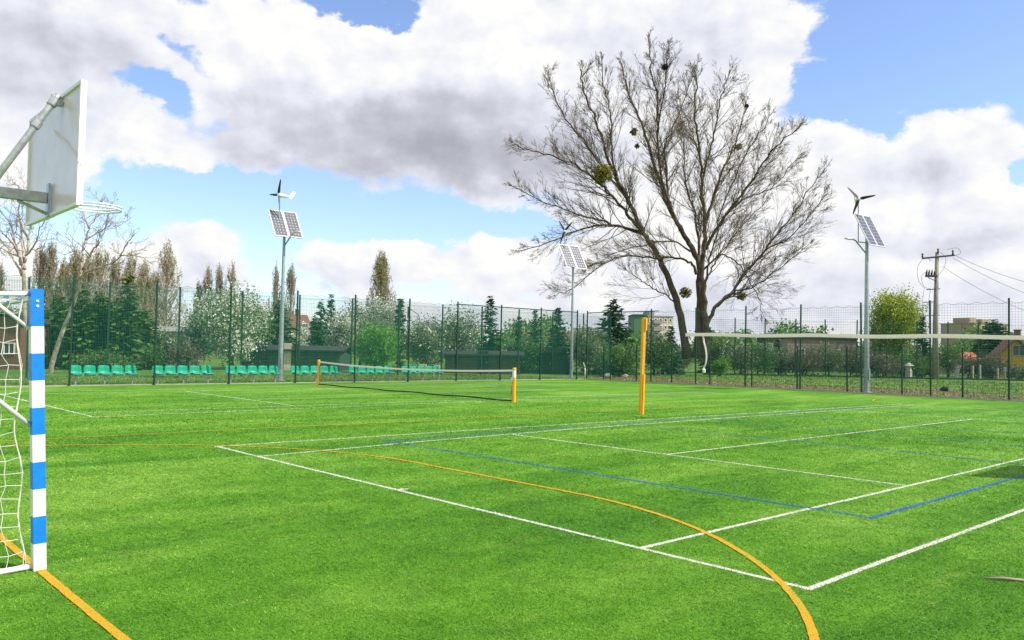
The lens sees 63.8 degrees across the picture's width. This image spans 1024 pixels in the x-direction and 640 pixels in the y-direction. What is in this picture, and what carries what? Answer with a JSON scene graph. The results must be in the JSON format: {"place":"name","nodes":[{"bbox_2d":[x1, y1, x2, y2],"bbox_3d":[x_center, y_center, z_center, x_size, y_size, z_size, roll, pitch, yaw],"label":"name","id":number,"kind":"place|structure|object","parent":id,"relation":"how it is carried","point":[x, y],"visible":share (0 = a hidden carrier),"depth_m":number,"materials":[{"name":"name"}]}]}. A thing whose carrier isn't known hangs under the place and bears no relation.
{"place":"outdoors","nodes":[
{"label":"outdoors","id":0,"kind":"place"},
{"bbox_2d":[0,373,575,385],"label":"grass","id":1,"kind":"structure","parent":0,"point":[248,379],"depth_m":39.81,"materials":[{"name":"green plant"}]},
{"bbox_2d":[0,379,1023,639],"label":"turf","id":2,"kind":"structure","parent":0,"point":[674,393],"depth_m":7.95,"materials":[{"name":"green plastic"}]},
{"bbox_2d":[0,289,46,574],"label":"handball goal","id":3,"kind":"object","parent":2,"relation":"on","point":[34,298],"visible":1,"depth_m":5.78,"materials":[{"name":"white paint"}]},
{"bbox_2d":[0,79,122,225],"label":"basketball hoop","id":4,"kind":"object","parent":2,"relation":"on","point":[53,136],"visible":1,"depth_m":7.67,"materials":[{"name":"plastic"}]},
{"bbox_2d":[315,360,319,385],"bbox_3d":[-8.137,2.231,34.471,0.234,1.130,0.123,6,-5,-67],"label":"net post","id":5,"kind":"object","parent":2,"relation":"on","point":[317,367],"visible":0.82,"depth_m":34.46,"materials":[{"name":"yellow metal"}]},
{"bbox_2d":[319,361,511,400],"bbox_3d":[-4.026,2.145,30.146,0.046,1.007,11.846,3,-3,-43],"label":"tennis net","id":6,"kind":"object","parent":5,"relation":"attached to","point":[432,370],"visible":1,"depth_m":29.44,"materials":[{"name":"black fabric"}]},
{"bbox_2d":[3,383,723,416],"bbox_3d":[-3.719,2.662,30.018,24.407,0.002,10.727,3,-3,-42],"label":"white line","id":7,"kind":"object","parent":2,"relation":"on","point":[328,404],"visible":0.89,"depth_m":26.82,"materials":[{"name":"white paint"}]},
{"bbox_2d":[0,444,819,639],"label":"orange line","id":8,"kind":"object","parent":2,"relation":"on","point":[808,621],"visible":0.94,"depth_m":5.65,"materials":[{"name":"orange paint"}]},
{"bbox_2d":[217,404,1023,589],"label":"white line","id":9,"kind":"object","parent":2,"relation":"on","point":[863,567],"visible":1,"depth_m":8.24,"materials":[{"name":"white paint"}]},
{"bbox_2d":[638,317,647,414],"bbox_3d":[3.460,1.238,21.729,0.110,2.606,0.182,3,-3,-42],"label":"volleyball post","id":10,"kind":"object","parent":2,"relation":"on","point":[642,368],"visible":0.94,"depth_m":21.71,"materials":[{"name":"yellow metal"}]},
{"bbox_2d":[647,325,1023,388],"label":"volleyball net","id":11,"kind":"object","parent":10,"relation":"hanging from","point":[970,336],"visible":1,"depth_m":17.39,"materials":[{"name":"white fabric"}]},
{"bbox_2d":[384,407,1023,517],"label":"blue line","id":12,"kind":"object","parent":2,"relation":"on","point":[781,439],"visible":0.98,"depth_m":11.15,"materials":[{"name":"blue paint"}]},
{"bbox_2d":[0,352,1023,395],"bbox_3d":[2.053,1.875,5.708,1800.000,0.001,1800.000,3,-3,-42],"label":"ground","id":13,"kind":"structure","parent":0,"point":[285,372],"depth_m":51.64,"materials":[{"name":"green plant"}]},
{"bbox_2d":[0,312,55,369],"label":"brick cabin","id":14,"kind":"object","parent":13,"relation":"on","point":[20,337],"visible":0.44,"depth_m":47.08,"materials":[{"name":"brown brick"}]},
{"bbox_2d":[0,167,61,373],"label":"bare tree","id":15,"kind":"object","parent":13,"relation":"on","point":[22,269],"visible":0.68,"depth_m":40.90,"materials":[{"name":"brown plant"}]},
{"bbox_2d":[18,243,54,313],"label":"poplar tree","id":16,"kind":"object","parent":13,"relation":"on","point":[39,266],"visible":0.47,"depth_m":91.38,"materials":[{"name":"brown plant"}]},
{"bbox_2d":[38,238,60,309],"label":"poplar tree","id":17,"kind":"object","parent":13,"relation":"on","point":[51,266],"visible":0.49,"depth_m":91.42,"materials":[{"name":"plant"}]},
{"bbox_2d":[44,296,74,367],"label":"thuja tree","id":18,"kind":"object","parent":13,"relation":"on","point":[53,318],"visible":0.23,"depth_m":51.79,"materials":[{"name":"green plant"}]},
{"bbox_2d":[48,255,72,318],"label":"poplar tree","id":19,"kind":"object","parent":13,"relation":"on","point":[61,273],"visible":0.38,"depth_m":87.84,"materials":[{"name":"brown plant"}]},
{"bbox_2d":[59,246,81,314],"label":"poplar tree","id":20,"kind":"object","parent":13,"relation":"on","point":[75,264],"visible":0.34,"depth_m":85.68,"materials":[{"name":"plant"}]},
{"bbox_2d":[47,289,106,368],"bbox_3d":[-26.191,0.656,50.071,3.491,5.225,3.579,3,-3,-42],"label":"thuja tree","id":21,"kind":"object","parent":13,"relation":"on","point":[63,348],"visible":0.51,"depth_m":49.74,"materials":[{"name":"green plant"}]},
{"bbox_2d":[76,250,98,301],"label":"poplar tree","id":22,"kind":"object","parent":13,"relation":"on","point":[90,266],"visible":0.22,"depth_m":84.15,"materials":[{"name":"brown plant"}]},
{"bbox_2d":[78,291,116,368],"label":"thuja tree","id":23,"kind":"object","parent":13,"relation":"on","point":[101,326],"visible":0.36,"depth_m":50.88,"materials":[{"name":"green plant"}]},
{"bbox_2d":[65,345,138,370],"bbox_3d":[-23.735,2.223,47.550,3.854,1.584,3.861,1,-2,-7],"label":"garden shrub","id":24,"kind":"object","parent":13,"relation":"on","point":[93,360],"visible":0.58,"depth_m":46.90,"materials":[{"name":"green plant"}]},
{"bbox_2d":[68,365,137,384],"bbox_3d":[-15.778,2.130,31.889,2.550,0.755,0.472,3,-3,-42],"label":"seat bench","id":25,"kind":"object","parent":13,"relation":"on","point":[102,372],"visible":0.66,"depth_m":31.91,"materials":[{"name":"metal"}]},
{"bbox_2d":[89,242,119,305],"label":"poplar tree","id":26,"kind":"object","parent":13,"relation":"on","point":[98,263],"visible":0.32,"depth_m":93.73,"materials":[{"name":"plant"}]},
{"bbox_2d":[45,187,167,372],"bbox_3d":[-21.199,-1.635,42.860,6.720,11.122,3.341,0,-2,23],"label":"bare tree","id":27,"kind":"object","parent":13,"relation":"on","point":[65,323],"visible":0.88,"depth_m":42.90,"materials":[{"name":"brown plant"}]},
{"bbox_2d":[100,255,125,328],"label":"poplar tree","id":28,"kind":"object","parent":13,"relation":"on","point":[112,275],"visible":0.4,"depth_m":86.79,"materials":[{"name":"brown plant"}]},
{"bbox_2d":[105,276,145,370],"bbox_3d":[-23.420,0.271,50.019,2.675,5.944,2.648,3,-3,-42],"label":"thuja tree","id":29,"kind":"object","parent":13,"relation":"on","point":[127,318],"visible":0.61,"depth_m":49.98,"materials":[{"name":"green plant"}]},
{"bbox_2d":[116,250,140,341],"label":"poplar tree","id":30,"kind":"object","parent":13,"relation":"on","point":[129,264],"visible":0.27,"depth_m":92.31,"materials":[{"name":"brown plant"}]},
{"bbox_2d":[128,257,155,326],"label":"poplar tree","id":31,"kind":"object","parent":13,"relation":"on","point":[144,276],"visible":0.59,"depth_m":85.78,"materials":[{"name":"brown plant"}]},
{"bbox_2d":[132,310,168,367],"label":"thuja tree","id":32,"kind":"object","parent":13,"relation":"on","point":[147,331],"visible":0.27,"depth_m":52.96,"materials":[{"name":"green plant"}]},
{"bbox_2d":[139,340,164,369],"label":"garden shrub","id":33,"kind":"object","parent":13,"relation":"on","point":[146,358],"visible":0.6,"depth_m":51.74,"materials":[{"name":"green plant"}]},
{"bbox_2d":[145,324,187,366],"bbox_3d":[-22.756,1.756,54.126,3.085,3.017,3.014,3,-3,-42],"label":"garden shrub","id":34,"kind":"object","parent":13,"relation":"on","point":[174,337],"visible":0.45,"depth_m":53.82,"materials":[{"name":"green plant"}]},
{"bbox_2d":[149,239,191,326],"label":"poplar tree","id":35,"kind":"object","parent":13,"relation":"on","point":[168,272],"visible":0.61,"depth_m":91.76,"materials":[{"name":"brown plant"}]},
{"bbox_2d":[152,365,214,383],"bbox_3d":[-13.537,2.250,33.939,2.550,0.755,0.472,3,-3,-42],"label":"seat bench","id":36,"kind":"object","parent":13,"relation":"on","point":[160,371],"visible":0.62,"depth_m":34.03,"materials":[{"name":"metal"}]},
{"bbox_2d":[167,337,206,367],"bbox_3d":[-20.611,2.143,52.217,2.642,2.188,2.689,1,-2,8],"label":"garden shrub","id":37,"kind":"object","parent":13,"relation":"on","point":[188,352],"visible":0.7,"depth_m":51.73,"materials":[{"name":"green plant"}]},
{"bbox_2d":[176,304,214,364],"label":"blossoming tree","id":38,"kind":"object","parent":13,"relation":"on","point":[192,335],"visible":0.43,"depth_m":57.57,"materials":[{"name":"white plant"}]},
{"bbox_2d":[197,264,213,356],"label":"poplar tree","id":39,"kind":"object","parent":13,"relation":"on","point":[207,278],"visible":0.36,"depth_m":100.14,"materials":[{"name":"plant"}]},
{"bbox_2d":[212,263,224,358],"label":"poplar tree","id":40,"kind":"object","parent":13,"relation":"on","point":[219,276],"visible":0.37,"depth_m":100.24,"materials":[{"name":"plant"}]},
{"bbox_2d":[187,277,277,367],"bbox_3d":[-18.751,0.124,56.166,6.164,6.587,7.636,3,-3,-42],"label":"blossoming tree","id":41,"kind":"object","parent":13,"relation":"on","point":[222,341],"visible":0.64,"depth_m":55.34,"materials":[{"name":"white plant"}]},
{"bbox_2d":[225,365,281,382],"bbox_3d":[-11.295,2.370,35.989,2.550,0.755,0.472,3,-3,-42],"label":"seat bench","id":42,"kind":"object","parent":13,"relation":"on","point":[265,371],"visible":0.74,"depth_m":36.06,"materials":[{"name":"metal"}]},
{"bbox_2d":[248,302,278,344],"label":"garden tree","id":43,"kind":"object","parent":13,"relation":"on","point":[267,335],"visible":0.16,"depth_m":59.74,"materials":[{"name":"green plant"}]},
{"bbox_2d":[266,258,280,336],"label":"poplar tree","id":44,"kind":"object","parent":13,"relation":"on","point":[276,288],"visible":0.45,"depth_m":100.13,"materials":[{"name":"plant"}]},
{"bbox_2d":[264,300,300,344],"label":"spruce tree","id":45,"kind":"object","parent":13,"relation":"on","point":[289,339],"visible":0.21,"depth_m":60.94,"materials":[{"name":"green plant"}]},
{"bbox_2d":[268,179,302,380],"bbox_3d":[-10.551,-1.843,38.392,1.448,9.474,2.119,3,-3,-42],"label":"solar lamp","id":46,"kind":"object","parent":13,"relation":"on","point":[285,224],"visible":0.97,"depth_m":38.60,"materials":[{"name":"grey metal"}]},
{"bbox_2d":[0,378,578,386],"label":"kerb","id":47,"kind":"structure","parent":13,"relation":"on","point":[255,383],"depth_m":34.95,"materials":[{"name":"concrete"}]},
{"bbox_2d":[283,258,298,342],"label":"poplar tree","id":48,"kind":"object","parent":13,"relation":"on","point":[290,280],"visible":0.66,"depth_m":100.18,"materials":[{"name":"plant"}]},
{"bbox_2d":[242,343,353,370],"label":"garden shed","id":49,"kind":"structure","parent":13,"relation":"on","point":[319,351],"depth_m":57.03,"materials":[{"name":"wood"}]},
{"bbox_2d":[0,274,609,385],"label":"tall fence","id":50,"kind":"object","parent":13,"relation":"on","point":[580,371],"visible":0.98,"depth_m":36.55,"materials":[{"name":"green metal"}]},
{"bbox_2d":[290,366,340,381],"bbox_3d":[-9.054,2.490,38.039,2.550,0.755,0.472,3,-3,-42],"label":"seat bench","id":51,"kind":"object","parent":13,"relation":"on","point":[292,371],"visible":0.43,"depth_m":38.01,"materials":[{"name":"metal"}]},
{"bbox_2d":[305,299,330,345],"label":"spruce tree","id":52,"kind":"object","parent":13,"relation":"on","point":[314,340],"visible":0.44,"depth_m":65.95,"materials":[{"name":"green plant"}]},
{"bbox_2d":[323,308,364,357],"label":"blossoming tree","id":53,"kind":"object","parent":13,"relation":"on","point":[341,331],"visible":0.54,"depth_m":61.62,"materials":[{"name":"white plant"}]},
{"bbox_2d":[342,298,370,365],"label":"blossoming tree","id":54,"kind":"object","parent":13,"relation":"on","point":[358,309],"visible":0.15,"depth_m":65.95,"materials":[{"name":"white plant"}]},
{"bbox_2d":[349,366,395,380],"bbox_3d":[-6.812,2.611,40.090,2.550,0.755,0.472,3,-3,-42],"label":"seat bench","id":55,"kind":"object","parent":13,"relation":"on","point":[351,371],"visible":0.53,"depth_m":40.07,"materials":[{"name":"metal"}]},
{"bbox_2d":[349,316,402,372],"bbox_3d":[-8.847,1.645,54.133,4.108,3.776,3.497,1,-2,15],"label":"round bush","id":56,"kind":"object","parent":13,"relation":"on","point":[387,358],"visible":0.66,"depth_m":53.42,"materials":[{"name":"green plant"}]},
{"bbox_2d":[356,294,407,355],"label":"blossoming tree","id":57,"kind":"object","parent":13,"relation":"on","point":[381,315],"visible":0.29,"depth_m":63.46,"materials":[{"name":"white plant"}]},
{"bbox_2d":[364,251,403,327],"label":"poplar tree","id":58,"kind":"object","parent":13,"relation":"on","point":[381,268],"visible":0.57,"depth_m":91.99,"materials":[{"name":"plant"}]},
{"bbox_2d":[393,298,407,367],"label":"cypress tree","id":59,"kind":"object","parent":13,"relation":"on","point":[403,320],"visible":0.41,"depth_m":62.05,"materials":[{"name":"green plant"}]},
{"bbox_2d":[401,366,443,380],"bbox_3d":[-4.571,2.731,42.140,2.550,0.755,0.472,3,-3,-42],"label":"seat bench","id":60,"kind":"object","parent":13,"relation":"on","point":[418,372],"visible":0.55,"depth_m":42.08,"materials":[{"name":"plastic"}]},
{"bbox_2d":[396,312,452,371],"bbox_3d":[-6.135,1.573,58.025,3.946,4.321,3.940,1,-2,10],"label":"garden tree","id":61,"kind":"object","parent":13,"relation":"on","point":[423,341],"visible":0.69,"depth_m":57.63,"materials":[{"name":"green plant"}]},
{"bbox_2d":[428,300,492,361],"bbox_3d":[-3.901,1.196,60.063,5.050,5.341,5.099,3,-3,-42],"label":"garden tree","id":62,"kind":"object","parent":13,"relation":"on","point":[462,326],"visible":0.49,"depth_m":59.56,"materials":[{"name":"green plant"}]},
{"bbox_2d":[442,350,524,373],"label":"garden shed","id":63,"kind":"structure","parent":13,"relation":"on","point":[510,363],"depth_m":57.02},
{"bbox_2d":[476,296,505,350],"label":"spruce tree","id":64,"kind":"object","parent":13,"relation":"on","point":[490,303],"visible":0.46,"depth_m":64.02,"materials":[{"name":"green plant"}]},
{"bbox_2d":[7,305,1023,362],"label":"distant wood","id":65,"kind":"object","parent":13,"relation":"on","point":[790,330],"visible":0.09,"depth_m":166.99,"materials":[{"name":"green plant"}]},
{"bbox_2d":[506,334,544,371],"bbox_3d":[0.902,2.497,60.056,3.576,2.887,3.402,1,-2,15],"label":"garden shrub","id":66,"kind":"object","parent":13,"relation":"on","point":[524,359],"visible":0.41,"depth_m":59.46,"materials":[{"name":"green plant"}]},
{"bbox_2d":[507,346,574,373],"bbox_3d":[2.203,3.050,61.533,5.174,2.023,3.800,1,-2,0],"label":"open shelter","id":67,"kind":"object","parent":13,"relation":"on","point":[560,353],"visible":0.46,"depth_m":60.01,"materials":[{"name":"metal"}]},
{"bbox_2d":[546,307,569,347],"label":"spruce tree","id":68,"kind":"object","parent":13,"relation":"on","point":[557,317],"visible":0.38,"depth_m":62.00,"materials":[{"name":"green plant"}]},
{"bbox_2d":[563,319,614,374],"bbox_3d":[5.311,1.953,59.062,3.887,4.083,3.742,0,-2,21],"label":"garden shrub","id":69,"kind":"object","parent":13,"relation":"on","point":[581,349],"visible":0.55,"depth_m":58.68,"materials":[{"name":"green plant"}]},
{"bbox_2d":[590,298,639,375],"bbox_3d":[7.476,1.399,61.158,4.746,6.044,4.845,3,-3,-42],"label":"fir tree","id":70,"kind":"object","parent":13,"relation":"on","point":[618,329],"visible":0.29,"depth_m":60.82,"materials":[{"name":"green plant"}]},
{"bbox_2d":[593,338,647,376],"bbox_3d":[7.526,2.565,56.025,4.008,2.723,4.378,2,-2,-19],"label":"garden shrub","id":71,"kind":"object","parent":13,"relation":"on","point":[625,362],"visible":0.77,"depth_m":55.49,"materials":[{"name":"green plant"}]},
{"bbox_2d":[628,314,646,348],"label":"apartment block","id":72,"kind":"structure","parent":13,"relation":"on","point":[635,320],"depth_m":210.38,"materials":[{"name":"green paint"}]},
{"bbox_2d":[636,331,678,374],"bbox_3d":[10.931,2.504,62.028,3.440,3.406,3.498,1,-2,3],"label":"garden shrub","id":73,"kind":"object","parent":13,"relation":"on","point":[663,351],"visible":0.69,"depth_m":61.76,"materials":[{"name":"green plant"}]},
{"bbox_2d":[643,312,673,345],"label":"apartment block","id":74,"kind":"structure","parent":13,"relation":"on","point":[667,322],"depth_m":215.21,"materials":[{"name":"grey concrete"}]},
{"bbox_2d":[502,29,837,358],"bbox_3d":[11.918,-9.476,62.135,26.075,24.805,13.198,1,-2,5],"label":"bare tree","id":75,"kind":"object","parent":13,"relation":"on","point":[703,320],"visible":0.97,"depth_m":61.22,"materials":[{"name":"brown plant"}]},
{"bbox_2d":[590,163,613,183],"bbox_3d":[6.543,-10.570,59.588,1.718,1.535,1.716,1,-2,15],"label":"mistletoe","id":76,"kind":"object","parent":75,"relation":"attached to","point":[601,173],"visible":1,"depth_m":59.38,"materials":[{"name":"green plant"}]},
{"bbox_2d":[655,326,686,374],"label":"spruce tree","id":77,"kind":"object","parent":13,"relation":"on","point":[672,339],"visible":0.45,"depth_m":65.94,"materials":[{"name":"green plant"}]},
{"bbox_2d":[698,337,733,370],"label":"garden shrub","id":78,"kind":"object","parent":13,"relation":"on","point":[715,353],"visible":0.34,"depth_m":71.68,"materials":[{"name":"green plant"}]},
{"bbox_2d":[708,356,731,375],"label":"round bush","id":79,"kind":"object","parent":13,"relation":"on","point":[724,363],"visible":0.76,"depth_m":61.75,"materials":[{"name":"green plant"}]},
{"bbox_2d":[714,342,761,373],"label":"garden shrub","id":80,"kind":"object","parent":13,"relation":"on","point":[748,357],"visible":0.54,"depth_m":69.66,"materials":[{"name":"green plant"}]},
{"bbox_2d":[749,339,781,373],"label":"garden shrub","id":81,"kind":"object","parent":13,"relation":"on","point":[762,363],"visible":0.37,"depth_m":70.58,"materials":[{"name":"green plant"}]},
{"bbox_2d":[767,343,793,374],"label":"garden shrub","id":82,"kind":"object","parent":13,"relation":"on","point":[779,369],"visible":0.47,"depth_m":71.50,"materials":[{"name":"green plant"}]},
{"bbox_2d":[779,346,828,374],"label":"garden shrub","id":83,"kind":"object","parent":13,"relation":"on","point":[804,364],"visible":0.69,"depth_m":69.55,"materials":[{"name":"green plant"}]},
{"bbox_2d":[588,373,1023,399],"bbox_3d":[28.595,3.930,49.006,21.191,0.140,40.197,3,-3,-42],"label":"weeds","id":84,"kind":"object","parent":13,"relation":"on","point":[850,383],"visible":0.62,"depth_m":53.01,"materials":[{"name":"green plant"}]},
{"bbox_2d":[592,379,1023,401],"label":"kerb","id":85,"kind":"structure","parent":13,"relation":"on","point":[824,391],"depth_m":38.03,"materials":[{"name":"concrete"}]},
{"bbox_2d":[603,344,1022,399],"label":"panel fence","id":86,"kind":"object","parent":13,"relation":"on","point":[878,379],"visible":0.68,"depth_m":38.65,"materials":[{"name":"green metal"}]},
{"bbox_2d":[772,337,855,371],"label":"long low building","id":87,"kind":"structure","parent":13,"relation":"on","point":[784,341],"depth_m":92.11,"materials":[{"name":"fabric"}]},
{"bbox_2d":[803,340,848,374],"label":"garden shrub","id":88,"kind":"object","parent":13,"relation":"on","point":[828,365],"visible":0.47,"depth_m":70.54,"materials":[{"name":"green plant"}]},
{"bbox_2d":[703,318,1023,380],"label":"fence","id":89,"kind":"object","parent":13,"relation":"on","point":[993,367],"visible":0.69,"depth_m":66.08,"materials":[{"name":"green metal"}]},
{"bbox_2d":[855,344,900,376],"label":"garden shrub","id":90,"kind":"object","parent":13,"relation":"on","point":[891,371],"visible":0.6,"depth_m":69.72,"materials":[{"name":"green plant"}]},
{"bbox_2d":[862,282,931,372],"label":"willow tree","id":91,"kind":"object","parent":13,"relation":"on","point":[902,315],"visible":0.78,"depth_m":87.34,"materials":[{"name":"green plant"}]},
{"bbox_2d":[887,354,927,376],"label":"garden shrub","id":92,"kind":"object","parent":13,"relation":"on","point":[919,367],"visible":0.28,"depth_m":70.25,"materials":[{"name":"green plant"}]},
{"bbox_2d":[910,317,931,375],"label":"spruce tree","id":93,"kind":"object","parent":13,"relation":"on","point":[921,330],"visible":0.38,"depth_m":78.01,"materials":[{"name":"green plant"}]},
{"bbox_2d":[917,248,960,378],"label":"utility pole","id":94,"kind":"object","parent":13,"relation":"on","point":[935,275],"visible":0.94,"depth_m":65.97,"materials":[{"name":"concrete"}]},
{"bbox_2d":[939,343,966,376],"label":"garden shrub","id":95,"kind":"object","parent":13,"relation":"on","point":[951,354],"visible":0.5,"depth_m":75.80,"materials":[{"name":"green plant"}]},
{"bbox_2d":[950,352,985,378],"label":"garden shrub","id":96,"kind":"object","parent":13,"relation":"on","point":[970,363],"visible":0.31,"depth_m":71.69,"materials":[{"name":"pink plant"}]},
{"bbox_2d":[940,318,1007,347],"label":"apartment block","id":97,"kind":"structure","parent":13,"relation":"on","point":[955,324],"depth_m":253.90,"materials":[{"name":"beige concrete"}]},
{"bbox_2d":[975,319,1007,352],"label":"pine tree","id":98,"kind":"object","parent":13,"relation":"on","point":[991,330],"visible":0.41,"depth_m":95.98,"materials":[{"name":"green plant"}]},
{"bbox_2d":[981,329,1023,377],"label":"yellow house","id":99,"kind":"structure","parent":13,"relation":"on","point":[1004,347],"depth_m":76.25,"materials":[{"name":"yellow paint"}]},
{"bbox_2d":[0,0,1023,351],"label":"sky","id":100,"kind":"structure","parent":0,"point":[388,122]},
{"bbox_2d":[571,377,1023,400],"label":"dirt strip","id":101,"kind":"object","parent":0,"point":[885,391],"visible":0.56,"depth_m":41.55,"materials":[{"name":"brown soil"}]},
{"bbox_2d":[558,221,586,377],"bbox_3d":[3.620,-1.234,50.529,1.710,9.712,1.500,3,-3,-42],"label":"solar lamp","id":102,"kind":"object","parent":101,"relation":"on","point":[572,257],"visible":0.94,"depth_m":50.52,"materials":[{"name":"grey metal"}]},
{"bbox_2d":[566,377,1022,399],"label":"dry litter","id":103,"kind":"object","parent":101,"relation":"on","point":[805,386],"visible":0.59,"depth_m":42.49,"materials":[{"name":"brown plant"}]},
{"bbox_2d":[586,298,1023,400],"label":"ball net fence","id":104,"kind":"object","parent":101,"relation":"on","point":[829,343],"visible":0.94,"depth_m":39.34,"materials":[{"name":"metal"}]},
{"bbox_2d":[844,187,885,392],"bbox_3d":[16.036,-1.366,37.686,2.022,9.491,1.337,3,-3,-42],"label":"solar lamp","id":105,"kind":"object","parent":101,"relation":"on","point":[869,230],"visible":0.95,"depth_m":37.81,"materials":[{"name":"grey metal"}]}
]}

